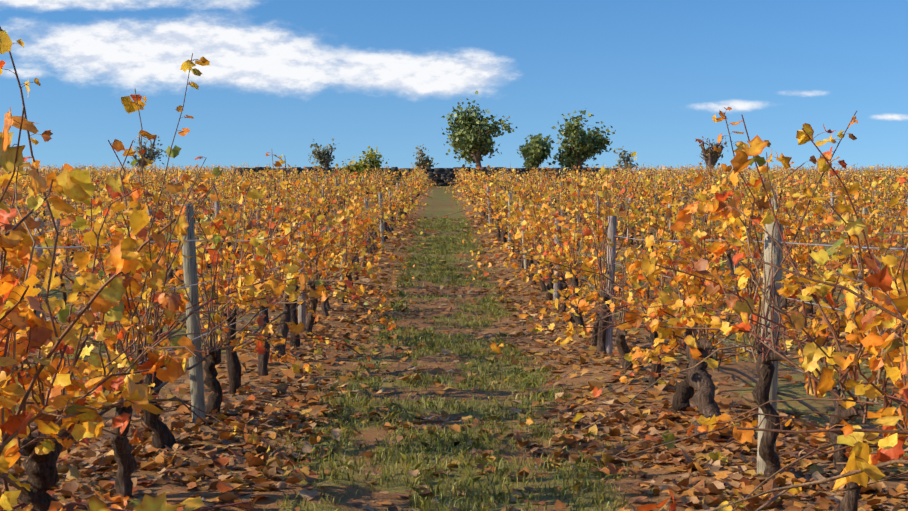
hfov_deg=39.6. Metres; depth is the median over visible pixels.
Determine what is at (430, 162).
olive tree
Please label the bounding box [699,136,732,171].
bare tree
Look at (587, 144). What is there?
big tree
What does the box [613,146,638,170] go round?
olive tree
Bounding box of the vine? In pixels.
[0,29,907,510]
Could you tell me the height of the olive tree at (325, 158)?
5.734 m
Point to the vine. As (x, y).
(122, 255)
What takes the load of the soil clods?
on the ground at (440, 203)
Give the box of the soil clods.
[138,298,708,510]
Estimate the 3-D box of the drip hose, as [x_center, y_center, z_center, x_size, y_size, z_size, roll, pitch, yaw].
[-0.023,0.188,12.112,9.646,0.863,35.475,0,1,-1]
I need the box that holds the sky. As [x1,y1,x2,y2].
[0,0,907,177]
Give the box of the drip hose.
[5,233,907,454]
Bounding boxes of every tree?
[123,133,166,167]
[308,138,339,167]
[413,144,438,168]
[441,91,516,167]
[517,133,554,167]
[547,108,615,167]
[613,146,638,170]
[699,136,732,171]
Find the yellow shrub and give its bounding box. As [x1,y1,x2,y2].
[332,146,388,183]
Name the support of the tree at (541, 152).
on the ground at (440, 203)
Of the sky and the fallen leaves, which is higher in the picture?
the sky
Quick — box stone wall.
[230,167,620,185]
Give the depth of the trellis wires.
7.77 m
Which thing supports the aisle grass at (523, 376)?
on the ground at (440, 203)
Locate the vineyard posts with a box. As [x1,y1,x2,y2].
[17,168,907,474]
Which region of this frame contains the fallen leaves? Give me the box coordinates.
[0,215,907,510]
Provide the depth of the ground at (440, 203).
9.95 m
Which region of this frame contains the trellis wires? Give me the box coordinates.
[6,189,907,414]
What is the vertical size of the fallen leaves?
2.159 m
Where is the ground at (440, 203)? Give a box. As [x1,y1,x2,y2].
[0,179,907,510]
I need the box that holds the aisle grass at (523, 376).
[230,217,659,510]
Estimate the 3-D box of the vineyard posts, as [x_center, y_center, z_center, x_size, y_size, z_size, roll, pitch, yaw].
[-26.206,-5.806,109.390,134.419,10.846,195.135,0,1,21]
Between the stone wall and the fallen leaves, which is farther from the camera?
the stone wall
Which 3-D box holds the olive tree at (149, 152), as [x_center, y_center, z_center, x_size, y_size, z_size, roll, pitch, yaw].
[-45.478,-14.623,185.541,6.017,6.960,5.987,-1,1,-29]

